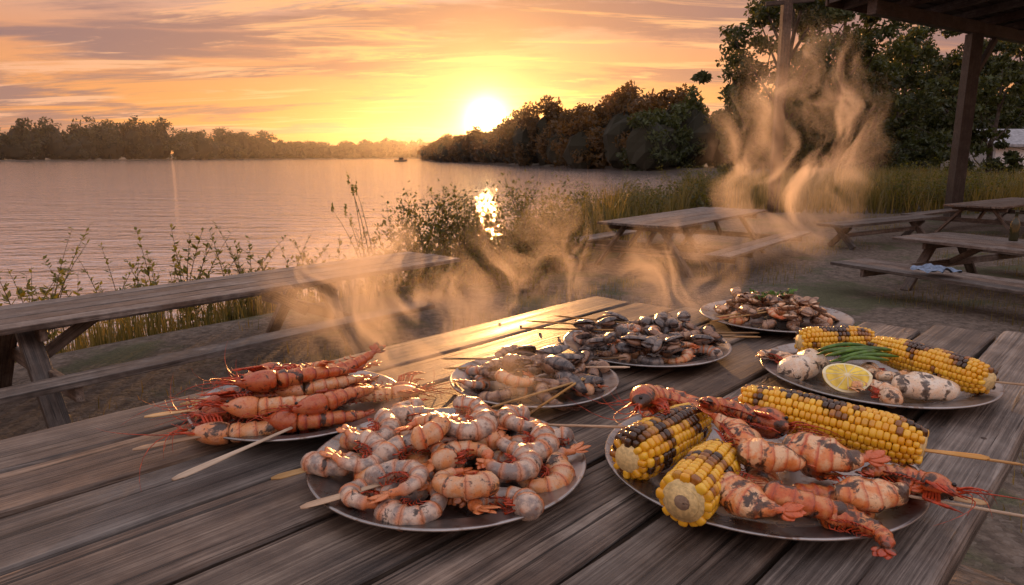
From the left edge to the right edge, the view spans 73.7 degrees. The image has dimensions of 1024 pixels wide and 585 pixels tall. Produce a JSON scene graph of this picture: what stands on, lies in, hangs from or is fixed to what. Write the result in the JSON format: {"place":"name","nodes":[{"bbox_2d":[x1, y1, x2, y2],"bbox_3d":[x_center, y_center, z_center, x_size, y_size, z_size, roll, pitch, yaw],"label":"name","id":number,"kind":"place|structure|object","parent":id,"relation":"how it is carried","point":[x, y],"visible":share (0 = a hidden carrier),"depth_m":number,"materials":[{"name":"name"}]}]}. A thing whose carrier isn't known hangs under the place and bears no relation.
{"place":"outdoors","nodes":[
{"label":"outdoors","id":0,"kind":"place"},
{"bbox_2d":[0,158,819,350],"bbox_3d":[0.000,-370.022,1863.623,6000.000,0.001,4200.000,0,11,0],"label":"lake water","id":1,"kind":"structure","parent":0,"point":[264,205],"depth_m":32.69,"materials":[{"name":"grey liquid"}]},
{"bbox_2d":[0,0,1022,153],"label":"sky","id":2,"kind":"structure","parent":0,"point":[332,72],"materials":[{"name":"orange"}]},
{"bbox_2d":[0,155,1023,584],"bbox_3d":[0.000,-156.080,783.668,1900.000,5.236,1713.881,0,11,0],"label":"ground","id":3,"kind":"structure","parent":0,"point":[994,553],"depth_m":9.30,"materials":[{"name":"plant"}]},
{"bbox_2d":[0,223,168,343],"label":"weed plant","id":4,"kind":"object","parent":3,"relation":"on","point":[20,292],"visible":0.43,"depth_m":8.41,"materials":[{"name":"green plant"}]},
{"bbox_2d":[130,222,285,328],"bbox_3d":[-4.045,-0.224,9.225,1.696,1.515,1.191,-9,14,-37],"label":"weed plant","id":5,"kind":"object","parent":3,"relation":"on","point":[184,270],"visible":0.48,"depth_m":9.03,"materials":[{"name":"green plant"}]},
{"bbox_2d":[0,115,428,159],"bbox_3d":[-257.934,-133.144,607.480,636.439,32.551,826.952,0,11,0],"label":"distant trees","id":6,"kind":"object","parent":3,"relation":"on","point":[19,140],"visible":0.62,"depth_m":448.12,"materials":[{"name":"green plant"}]},
{"bbox_2d":[0,251,459,428],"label":"picnic table","id":7,"kind":"object","parent":3,"relation":"on","point":[26,326],"visible":0.92,"depth_m":5.72,"materials":[{"name":"brown wood"}]},
{"bbox_2d":[15,245,508,362],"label":"shore grass","id":8,"kind":"structure","parent":3,"relation":"on","point":[104,335],"depth_m":8.31,"materials":[{"name":"plant"}]},
{"bbox_2d":[234,235,406,310],"bbox_3d":[-2.462,-0.267,9.227,1.898,0.987,1.779,9,14,38],"label":"weed plant","id":9,"kind":"object","parent":3,"relation":"on","point":[310,295],"visible":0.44,"depth_m":9.20,"materials":[{"name":"green plant"}]},
{"bbox_2d":[331,172,378,296],"bbox_3d":[-2.174,-0.779,9.509,0.641,1.780,0.381,10,15,40],"label":"dried stalk plant","id":10,"kind":"object","parent":3,"relation":"on","point":[351,222],"visible":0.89,"depth_m":9.54,"materials":[{"name":"brown plant"}]},
{"bbox_2d":[416,125,481,162],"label":"promontory trees","id":11,"kind":"object","parent":3,"relation":"on","point":[450,148],"visible":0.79,"depth_m":268.76,"materials":[{"name":"green plant"}]},
{"bbox_2d":[338,226,562,298],"bbox_3d":[-0.859,-0.451,9.887,3.604,1.032,2.176,0,11,0],"label":"leafy bush","id":12,"kind":"object","parent":3,"relation":"on","point":[529,265],"visible":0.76,"depth_m":9.94,"materials":[{"name":"green plant"}]},
{"bbox_2d":[356,166,601,287],"bbox_3d":[-0.373,-1.178,11.470,3.243,1.889,3.795,4,12,21],"label":"leafy bush","id":13,"kind":"object","parent":3,"relation":"on","point":[469,235],"visible":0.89,"depth_m":11.16,"materials":[{"name":"green plant"}]},
{"bbox_2d":[0,296,1023,584],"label":"wooden table","id":14,"kind":"object","parent":3,"relation":"on","point":[78,506],"visible":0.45,"depth_m":0.91,"materials":[{"name":"brown wood"}]},
{"bbox_2d":[133,436,200,450],"bbox_3d":[-0.484,0.227,1.105,0.230,0.012,0.018,-6,13,-28],"label":"wooden skewer","id":15,"kind":"object","parent":14,"relation":"on","point":[159,444],"visible":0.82,"depth_m":1.07,"materials":[{"name":"brown wood"}]},
{"bbox_2d":[171,427,292,480],"bbox_3d":[-0.416,0.242,1.034,0.018,0.012,0.201,8,14,36],"label":"wooden skewer","id":16,"kind":"object","parent":14,"relation":"on","point":[191,471],"visible":1,"depth_m":1.01,"materials":[{"name":"brown wood"}]},
{"bbox_2d":[186,370,402,441],"bbox_3d":[-0.395,0.210,1.271,0.382,0.027,0.382,0,11,0],"label":"metal platter","id":17,"kind":"object","parent":14,"relation":"on","point":[328,431],"visible":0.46,"depth_m":1.20,"materials":[{"name":"metal"}]},
{"bbox_2d":[144,408,197,417],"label":"wooden skewer","id":18,"kind":"object","parent":17,"relation":"on","point":[163,413],"visible":0.27,"depth_m":1.19,"materials":[{"name":"brown wood"}]},
{"bbox_2d":[180,397,207,404],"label":"wooden skewer","id":19,"kind":"object","parent":17,"relation":"on","point":[188,402],"visible":0.16,"depth_m":1.24,"materials":[{"name":"brown wood"}]},
{"bbox_2d":[99,342,465,487],"bbox_3d":[-0.369,0.193,1.195,0.582,0.162,0.517,2,11,8],"label":"whole prawn pile","id":20,"kind":"object","parent":17,"relation":"on","point":[274,397],"visible":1,"depth_m":1.17,"materials":[{"name":"food"}]},
{"bbox_2d":[305,407,586,531],"bbox_3d":[-0.095,0.259,1.026,0.412,0.027,0.412,0,11,0],"label":"metal platter","id":21,"kind":"object","parent":14,"relation":"on","point":[452,518],"visible":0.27,"depth_m":0.91,"materials":[{"name":"metal"}]},
{"bbox_2d":[271,453,365,479],"bbox_3d":[-0.262,0.247,0.985,0.166,0.013,0.018,-6,13,-26],"label":"wooden skewer","id":22,"kind":"object","parent":21,"relation":"on","point":[287,474],"visible":0.49,"depth_m":0.96,"materials":[{"name":"brown wood"}]},
{"bbox_2d":[300,479,399,509],"bbox_3d":[-0.204,0.263,0.902,0.148,0.013,0.018,-5,13,-25],"label":"wooden skewer","id":23,"kind":"object","parent":21,"relation":"on","point":[319,502],"visible":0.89,"depth_m":0.88,"materials":[{"name":"brown wood"}]},
{"bbox_2d":[300,394,590,531],"bbox_3d":[-0.094,0.224,1.025,0.391,0.097,0.395,5,13,25],"label":"curled shrimp pile","id":24,"kind":"object","parent":21,"relation":"on","point":[402,440],"visible":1,"depth_m":0.95,"materials":[{"name":"food"}]},
{"bbox_2d":[548,424,627,428],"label":"wooden skewer","id":25,"kind":"object","parent":21,"relation":"on","point":[589,426],"visible":0.77,"depth_m":1.08,"materials":[{"name":"brown wood"}]},
{"bbox_2d":[449,355,618,409],"bbox_3d":[0.045,0.184,1.398,0.345,0.027,0.345,0,11,0],"label":"metal platter","id":26,"kind":"object","parent":14,"relation":"on","point":[611,378],"visible":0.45,"depth_m":1.34,"materials":[{"name":"metal"}]},
{"bbox_2d":[440,358,493,359],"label":"wooden skewer","id":27,"kind":"object","parent":26,"relation":"on","point":[467,358],"visible":0.75,"depth_m":1.51,"materials":[{"name":"brown wood"}]},
{"bbox_2d":[444,366,524,368],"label":"wooden skewer","id":28,"kind":"object","parent":26,"relation":"on","point":[466,367],"visible":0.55,"depth_m":1.45,"materials":[{"name":"brown wood"}]},
{"bbox_2d":[450,344,609,410],"bbox_3d":[0.036,0.161,1.392,0.309,0.074,0.311,9,15,39],"label":"curled shrimp pile","id":29,"kind":"object","parent":26,"relation":"on","point":[502,365],"visible":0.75,"depth_m":1.34,"materials":[{"name":"food"}]},
{"bbox_2d":[490,378,585,407],"bbox_3d":[0.060,0.183,1.265,0.239,0.019,0.005,-7,13,-32],"label":"wooden skewer","id":30,"kind":"object","parent":26,"relation":"on","point":[530,395],"visible":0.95,"depth_m":1.25,"materials":[{"name":"brown wood"}]},
{"bbox_2d":[510,345,604,392],"bbox_3d":[0.114,0.148,1.399,0.181,0.064,0.234,-4,12,-19],"label":"mussel pile","id":31,"kind":"object","parent":26,"relation":"on","point":[560,361],"visible":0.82,"depth_m":1.36,"materials":[{"name":"food"}]},
{"bbox_2d":[530,374,588,414],"bbox_3d":[0.085,0.186,1.251,0.005,0.020,0.222,8,14,35],"label":"wooden skewer","id":32,"kind":"object","parent":26,"relation":"on","point":[550,399],"visible":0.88,"depth_m":1.23,"materials":[{"name":"brown wood"}]},
{"bbox_2d":[574,366,629,367],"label":"wooden skewer","id":33,"kind":"object","parent":26,"relation":"on","point":[606,367],"visible":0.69,"depth_m":1.41,"materials":[{"name":"brown wood"}]},
{"bbox_2d":[563,323,731,368],"bbox_3d":[0.325,0.132,1.663,0.402,0.027,0.402,0,11,0],"label":"metal platter","id":34,"kind":"object","parent":14,"relation":"on","point":[696,360],"visible":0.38,"depth_m":1.57,"materials":[{"name":"metal"}]},
{"bbox_2d":[527,320,573,324],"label":"wooden skewer","id":35,"kind":"object","parent":34,"relation":"on","point":[550,322],"visible":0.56,"depth_m":1.81,"materials":[{"name":"brown wood"}]},
{"bbox_2d":[520,327,613,330],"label":"wooden skewer","id":36,"kind":"object","parent":34,"relation":"on","point":[566,329],"visible":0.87,"depth_m":1.73,"materials":[{"name":"brown wood"}]},
{"bbox_2d":[555,315,628,323],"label":"wooden skewer","id":37,"kind":"object","parent":34,"relation":"on","point":[586,318],"visible":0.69,"depth_m":1.85,"materials":[{"name":"brown wood"}]},
{"bbox_2d":[592,357,626,359],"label":"wooden skewer","id":38,"kind":"object","parent":34,"relation":"on","point":[596,358],"visible":0.52,"depth_m":1.47,"materials":[{"name":"brown wood"}]},
{"bbox_2d":[573,319,722,368],"bbox_3d":[0.332,0.109,1.663,0.362,0.069,0.351,0,11,0],"label":"skewered shrimp pile","id":39,"kind":"object","parent":34,"relation":"on","point":[621,329],"visible":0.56,"depth_m":1.58,"materials":[{"name":"food"}]},
{"bbox_2d":[573,310,726,354],"bbox_3d":[0.330,0.092,1.652,0.357,0.052,0.343,0,11,0],"label":"mussel pile","id":40,"kind":"object","parent":34,"relation":"on","point":[654,341],"visible":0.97,"depth_m":1.59,"materials":[{"name":"food"}]},
{"bbox_2d":[700,332,758,333],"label":"wooden skewer","id":41,"kind":"object","parent":34,"relation":"on","point":[736,332],"visible":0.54,"depth_m":1.69,"materials":[{"name":"brown wood"}]},
{"bbox_2d":[723,336,759,337],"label":"wooden skewer","id":42,"kind":"object","parent":34,"relation":"on","point":[741,336],"visible":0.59,"depth_m":1.66,"materials":[{"name":"brown wood"}]},
{"bbox_2d":[604,414,930,540],"bbox_3d":[0.366,0.259,1.026,0.452,0.027,0.452,0,11,0],"label":"metal platter","id":43,"kind":"object","parent":14,"relation":"on","point":[908,513],"visible":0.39,"depth_m":0.88,"materials":[{"name":"metal"}]},
{"bbox_2d":[609,402,712,479],"bbox_3d":[0.227,0.217,1.016,0.196,0.081,0.080,-11,16,-44],"label":"corn cob","id":44,"kind":"object","parent":43,"relation":"on","point":[646,448],"visible":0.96,"depth_m":0.96,"materials":[{"name":"yellow food"}]},
{"bbox_2d":[566,384,713,426],"bbox_3d":[0.196,0.172,1.010,0.252,0.080,0.108,-10,15,-42],"label":"grilled prawn","id":45,"kind":"object","parent":44,"relation":"on","point":[648,397],"visible":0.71,"depth_m":1.04,"materials":[{"name":"food"}]},
{"bbox_2d":[642,396,738,418],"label":"grilled prawn","id":46,"kind":"object","parent":43,"relation":"on","point":[694,399],"visible":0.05,"depth_m":1.13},
{"bbox_2d":[569,384,696,404],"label":"grilled prawn","id":47,"kind":"object","parent":46,"relation":"on","point":[682,393],"visible":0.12,"depth_m":1.17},
{"bbox_2d":[656,438,740,526],"bbox_3d":[0.255,0.246,0.905,0.074,0.076,0.156,8,14,35],"label":"corn cob","id":48,"kind":"object","parent":43,"relation":"on","point":[688,490],"visible":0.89,"depth_m":0.85,"materials":[{"name":"yellow food"}]},
{"bbox_2d":[740,466,779,487],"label":"grilled prawn","id":49,"kind":"object","parent":43,"relation":"on","point":[765,478],"visible":0.2,"depth_m":0.92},
{"bbox_2d":[696,405,761,449],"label":"grilled prawn","id":50,"kind":"object","parent":49,"relation":"on","point":[735,432],"visible":0.83,"depth_m":0.96,"materials":[{"name":"food"}]},
{"bbox_2d":[736,437,814,473],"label":"grilled prawn","id":51,"kind":"object","parent":49,"relation":"on","point":[765,456],"visible":0.99,"depth_m":0.89,"materials":[{"name":"food"}]},
{"bbox_2d":[719,470,806,520],"bbox_3d":[0.296,0.258,0.845,0.067,0.043,0.124,-5,12,-23],"label":"grilled prawn","id":52,"kind":"object","parent":43,"relation":"on","point":[742,496],"visible":0.9,"depth_m":0.83,"materials":[{"name":"food"}]},
{"bbox_2d":[800,467,841,480],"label":"grilled prawn","id":53,"kind":"object","parent":43,"relation":"on","point":[808,472],"visible":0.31,"depth_m":0.92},
{"bbox_2d":[782,430,890,472],"bbox_3d":[0.432,0.219,0.917,0.128,0.047,0.073,10,15,41],"label":"grilled prawn","id":54,"kind":"object","parent":53,"relation":"on","point":[811,448],"visible":0.94,"depth_m":0.90,"materials":[{"name":"food"}]},
{"bbox_2d":[738,384,928,464],"bbox_3d":[0.470,0.194,1.026,0.266,0.076,0.072,9,14,38],"label":"corn cob","id":55,"kind":"object","parent":43,"relation":"on","point":[899,439],"visible":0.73,"depth_m":0.98,"materials":[{"name":"yellow food"}]},
{"bbox_2d":[696,396,846,447],"bbox_3d":[0.378,0.196,1.003,0.211,0.070,0.144,10,15,42],"label":"grilled prawn","id":56,"kind":"object","parent":55,"relation":"on","point":[765,422],"visible":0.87,"depth_m":1.02,"materials":[{"name":"food"}]},
{"bbox_2d":[792,482,874,517],"bbox_3d":[0.397,0.275,0.875,0.126,0.046,0.072,0,11,0],"label":"grilled prawn","id":57,"kind":"object","parent":43,"relation":"on","point":[819,490],"visible":0.2,"depth_m":0.88,"materials":[{"name":"food"}]},
{"bbox_2d":[763,479,870,519],"bbox_3d":[0.380,0.257,0.846,0.140,0.045,0.063,1,11,7],"label":"grilled prawn","id":58,"kind":"object","parent":57,"relation":"on","point":[778,492],"visible":0.79,"depth_m":0.83,"materials":[{"name":"food"}]},
{"bbox_2d":[832,475,922,512],"bbox_3d":[0.469,0.254,0.868,0.125,0.040,0.068,0,11,0],"label":"grilled prawn","id":59,"kind":"object","parent":57,"relation":"on","point":[871,495],"visible":0.98,"depth_m":0.85,"materials":[{"name":"food"}]},
{"bbox_2d":[817,509,896,559],"bbox_3d":[0.412,0.280,0.808,0.058,0.032,0.111,-5,12,-24],"label":"grilled prawn","id":60,"kind":"object","parent":43,"relation":"on","point":[859,522],"visible":0.92,"depth_m":0.81,"materials":[{"name":"food"}]},
{"bbox_2d":[862,463,917,494],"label":"grilled prawn","id":61,"kind":"object","parent":43,"relation":"on","point":[906,464],"visible":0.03,"depth_m":0.94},
{"bbox_2d":[854,464,1023,525],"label":"grilled prawn","id":62,"kind":"object","parent":43,"relation":"on","point":[938,487],"visible":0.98,"depth_m":0.87,"materials":[{"name":"food"}]},
{"bbox_2d":[911,491,987,504],"bbox_3d":[0.532,0.260,0.881,0.148,0.016,0.018,2,11,9],"label":"wooden skewer","id":63,"kind":"object","parent":43,"relation":"on","point":[976,500],"visible":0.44,"depth_m":0.87,"materials":[{"name":"brown wood"}]},
{"bbox_2d":[909,495,1023,517],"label":"wooden skewer","id":64,"kind":"object","parent":43,"relation":"on","point":[976,507],"visible":0.61,"depth_m":0.85,"materials":[{"name":"brown wood"}]},
{"bbox_2d":[929,452,1023,465],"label":"wooden skewer","id":65,"kind":"object","parent":43,"relation":"on","point":[1004,462],"visible":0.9,"depth_m":0.92,"materials":[{"name":"brown wood"}]},
{"bbox_2d":[924,448,989,459],"bbox_3d":[0.601,0.221,0.944,0.103,0.007,0.018,4,12,17],"label":"wooden skewer","id":66,"kind":"object","parent":65,"relation":"on","point":[970,455],"visible":0.88,"depth_m":0.94,"materials":[{"name":"brown wood"}]},
{"bbox_2d":[700,300,854,334],"bbox_3d":[0.750,0.074,1.952,0.412,0.027,0.412,0,11,0],"label":"metal platter","id":67,"kind":"object","parent":14,"relation":"on","point":[709,312],"visible":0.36,"depth_m":1.92,"materials":[{"name":"metal"}]},
{"bbox_2d":[715,310,759,317],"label":"wooden skewer","id":68,"kind":"object","parent":67,"relation":"on","point":[732,314],"visible":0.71,"depth_m":1.88,"materials":[{"name":"brown wood"}]},
{"bbox_2d":[709,311,766,321],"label":"wooden skewer","id":69,"kind":"object","parent":67,"relation":"on","point":[736,316],"visible":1,"depth_m":1.85,"materials":[{"name":"brown wood"}]},
{"bbox_2d":[713,287,838,322],"bbox_3d":[0.749,0.037,1.954,0.332,0.072,0.314,0,11,0],"label":"clam pile","id":70,"kind":"object","parent":67,"relation":"on","point":[812,308],"visible":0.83,"depth_m":1.91,"materials":[{"name":"food"}]},
{"bbox_2d":[749,288,796,299],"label":"green herbs","id":71,"kind":"object","parent":70,"relation":"on","point":[771,292],"visible":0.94,"depth_m":1.97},
{"bbox_2d":[719,300,832,330],"bbox_3d":[0.749,0.054,1.945,0.310,0.061,0.334,5,13,25],"label":"curled shrimp pile","id":72,"kind":"object","parent":67,"relation":"on","point":[794,324],"visible":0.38,"depth_m":1.86,"materials":[{"name":"food"}]},
{"bbox_2d":[760,343,1004,409],"bbox_3d":[0.764,0.175,1.444,0.452,0.027,0.452,0,11,0],"label":"metal platter","id":73,"kind":"object","parent":14,"relation":"on","point":[817,383],"visible":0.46,"depth_m":1.33,"materials":[{"name":"metal"}]},
{"bbox_2d":[756,349,792,362],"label":"grilled prawn","id":74,"kind":"object","parent":73,"relation":"on","point":[777,356],"visible":0.77,"depth_m":1.50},
{"bbox_2d":[777,354,820,380],"bbox_3d":[0.600,0.160,1.435,0.087,0.056,0.064,-7,13,-30],"label":"grilled squid","id":75,"kind":"object","parent":73,"relation":"on","point":[800,367],"visible":0.85,"depth_m":1.41},
{"bbox_2d":[797,348,828,372],"bbox_3d":[0.653,0.149,1.488,0.058,0.053,0.080,0,11,0],"label":"grilled squid","id":76,"kind":"object","parent":73,"relation":"on","point":[821,359],"visible":0.44,"depth_m":1.46},
{"bbox_2d":[794,325,874,354],"bbox_3d":[0.749,0.112,1.577,0.182,0.072,0.076,0,11,0],"label":"corn cob","id":77,"kind":"object","parent":73,"relation":"on","point":[815,337],"visible":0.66,"depth_m":1.55,"materials":[{"name":"yellow food"}]},
{"bbox_2d":[822,363,872,392],"bbox_3d":[0.648,0.168,1.329,0.088,0.048,0.056,0,11,0],"label":"lemon wedge","id":78,"kind":"object","parent":73,"relation":"on","point":[840,377],"visible":0.91,"depth_m":1.32,"materials":[{"name":"food"}]},
{"bbox_2d":[816,342,898,362],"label":"green beans","id":79,"kind":"object","parent":73,"relation":"on","point":[856,351],"visible":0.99,"depth_m":1.41,"materials":[{"name":"food"}]},
{"bbox_2d":[847,379,903,407],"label":"grilled prawn","id":80,"kind":"object","parent":73,"relation":"on","point":[886,392],"visible":0.96,"depth_m":1.28,"materials":[{"name":"food"}]},
{"bbox_2d":[860,362,913,380],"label":"grilled prawn","id":81,"kind":"object","parent":73,"relation":"on","point":[876,372],"visible":0.73,"depth_m":1.37,"materials":[{"name":"food"}]},
{"bbox_2d":[891,371,960,401],"bbox_3d":[0.788,0.180,1.301,0.112,0.050,0.080,8,14,36],"label":"grilled squid","id":82,"kind":"object","parent":73,"relation":"on","point":[918,385],"visible":0.94,"depth_m":1.28},
{"bbox_2d":[867,336,998,394],"bbox_3d":[0.848,0.143,1.397,0.071,0.072,0.257,-5,12,-23],"label":"corn cob","id":83,"kind":"object","parent":73,"relation":"on","point":[968,374],"visible":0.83,"depth_m":1.34,"materials":[{"name":"yellow food"}]},
{"bbox_2d":[995,381,1023,385],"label":"wooden skewer","id":84,"kind":"object","parent":73,"relation":"on","point":[1011,383],"visible":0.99,"depth_m":1.28,"materials":[{"name":"brown wood"}]},
{"bbox_2d":[469,80,706,168],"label":"promontory trees","id":85,"kind":"object","parent":3,"relation":"on","point":[583,136],"visible":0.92,"depth_m":134.62,"materials":[{"name":"green plant"}]},
{"bbox_2d":[542,175,679,237],"bbox_3d":[2.819,-2.244,17.929,2.674,1.556,7.836,4,12,19],"label":"leafy bush","id":86,"kind":"object","parent":3,"relation":"on","point":[654,195],"visible":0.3,"depth_m":18.09,"materials":[{"name":"green plant"}]},
{"bbox_2d":[510,166,768,249],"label":"tall grass","id":87,"kind":"structure","parent":3,"relation":"on","point":[668,207],"depth_m":17.40,"materials":[{"name":"plant"}]},
{"bbox_2d":[556,207,810,277],"bbox_3d":[3.494,-1.072,13.443,3.338,0.911,4.645,9,14,37],"label":"picnic table","id":88,"kind":"object","parent":3,"relation":"on","point":[687,223],"visible":0.9,"depth_m":12.31,"materials":[{"name":"brown wood"}]},
{"bbox_2d":[638,160,767,211],"bbox_3d":[7.603,-4.215,26.696,3.743,2.003,12.508,6,13,29],"label":"leafy bush","id":89,"kind":"object","parent":3,"relation":"on","point":[717,197],"visible":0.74,"depth_m":23.89,"materials":[{"name":"green plant"}]},
{"bbox_2d":[717,89,812,177],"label":"deciduous tree","id":90,"kind":"object","parent":3,"relation":"on","point":[732,119],"visible":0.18,"depth_m":70.24,"materials":[{"name":"green plant"}]},
{"bbox_2d":[690,0,881,170],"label":"deciduous tree","id":91,"kind":"object","parent":3,"relation":"on","point":[800,145],"visible":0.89,"depth_m":52.58,"materials":[{"name":"green plant"}]},
{"bbox_2d":[765,0,814,212],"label":"wooden post","id":92,"kind":"object","parent":3,"relation":"on","point":[786,9],"visible":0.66,"depth_m":23.22,"materials":[{"name":"brown wood"}]},
{"bbox_2d":[615,58,1023,170],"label":"promontory trees","id":93,"kind":"object","parent":3,"relation":"on","point":[654,139],"visible":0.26,"depth_m":110.12,"materials":[{"name":"green plant"}]},
{"bbox_2d":[769,2,927,171],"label":"deciduous tree","id":94,"kind":"object","parent":3,"relation":"on","point":[857,148],"visible":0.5,"depth_m":55.62,"materials":[{"name":"green plant"}]},
{"bbox_2d":[685,157,1023,213],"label":"meadow grass","id":95,"kind":"structure","parent":3,"relation":"on","point":[855,189],"depth_m":26.11,"materials":[{"name":"plant"}]},
{"bbox_2d":[816,214,942,249],"bbox_3d":[8.550,-1.405,15.781,4.188,0.568,0.650,-7,13,-33],"label":"picnic table","id":96,"kind":"object","parent":3,"relation":"on","point":[844,228],"visible":0.91,"depth_m":15.38,"materials":[{"name":"brown wood"}]},
{"bbox_2d":[821,145,939,172],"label":"shrub row","id":97,"kind":"object","parent":3,"relation":"on","point":[909,161],"visible":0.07,"depth_m":72.87,"materials":[{"name":"green plant"}]},
{"bbox_2d":[820,53,951,171],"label":"deciduous tree","id":98,"kind":"object","parent":3,"relation":"on","point":[906,121],"visible":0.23,"depth_m":62.31,"materials":[{"name":"green plant"}]},
{"bbox_2d":[818,24,962,168],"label":"deciduous tree","id":99,"kind":"object","parent":3,"relation":"on","point":[919,34],"visible":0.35,"depth_m":72.31,"materials":[{"name":"green plant"}]},
{"bbox_2d":[825,0,1023,217],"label":"wooden pavilion","id":100,"kind":"structure","parent":3,"relation":"on","point":[976,22],"depth_m":20.68,"materials":[{"name":"brown wood"}]},
{"bbox_2d":[830,232,1023,294],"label":"picnic table","id":101,"kind":"object","parent":3,"relation":"on","point":[968,246],"visible":0.96,"depth_m":10.07,"materials":[{"name":"brown wood"}]},
{"bbox_2d":[910,263,962,272],"bbox_3d":[5.600,-0.320,9.012,0.509,0.093,0.460,0,11,0],"label":"blue towel","id":102,"kind":"object","parent":101,"relation":"on","point":[928,268],"visible":1,"depth_m":8.93,"materials":[{"name":"fabric"}]},
{"bbox_2d":[1008,211,1019,240],"bbox_3d":[7.300,-0.966,9.903,0.122,0.440,0.122,0,11,0],"label":"glass bottle","id":103,"kind":"object","parent":101,"relation":"on","point":[1014,230],"visible":1,"depth_m":9.87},
{"bbox_2d":[901,197,1023,232],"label":"picnic table","id":104,"kind":"object","parent":3,"relation":"on","point":[1003,206],"visible":0.9,"depth_m":17.30,"materials":[{"name":"brown wood"}]},
{"bbox_2d":[904,34,1023,165],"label":"deciduous tree","id":105,"kind":"object","parent":3,"relation":"on","point":[931,123],"visible":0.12,"depth_m":75.23,"materials":[{"name":"green plant"}]},
{"bbox_2d":[925,51,1023,177],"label":"deciduous tree","id":106,"kind":"object","parent":3,"relation":"on","point":[1001,66],"visible":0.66,"depth_m":46.14,"materials":[{"name":"green plant"}]},
{"bbox_2d":[933,129,1023,170],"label":"lake house","id":107,"kind":"structure","parent":3,"relation":"on","point":[1015,139],"depth_m":55.74,"materials":[{"name":"paint"}]},
{"bbox_2d":[945,38,1023,128],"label":"deciduous tree","id":108,"kind":"object","parent":3,"relation":"on","point":[1012,49],"visible":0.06,"depth_m":85.39,"materials":[{"name":"green plant"}]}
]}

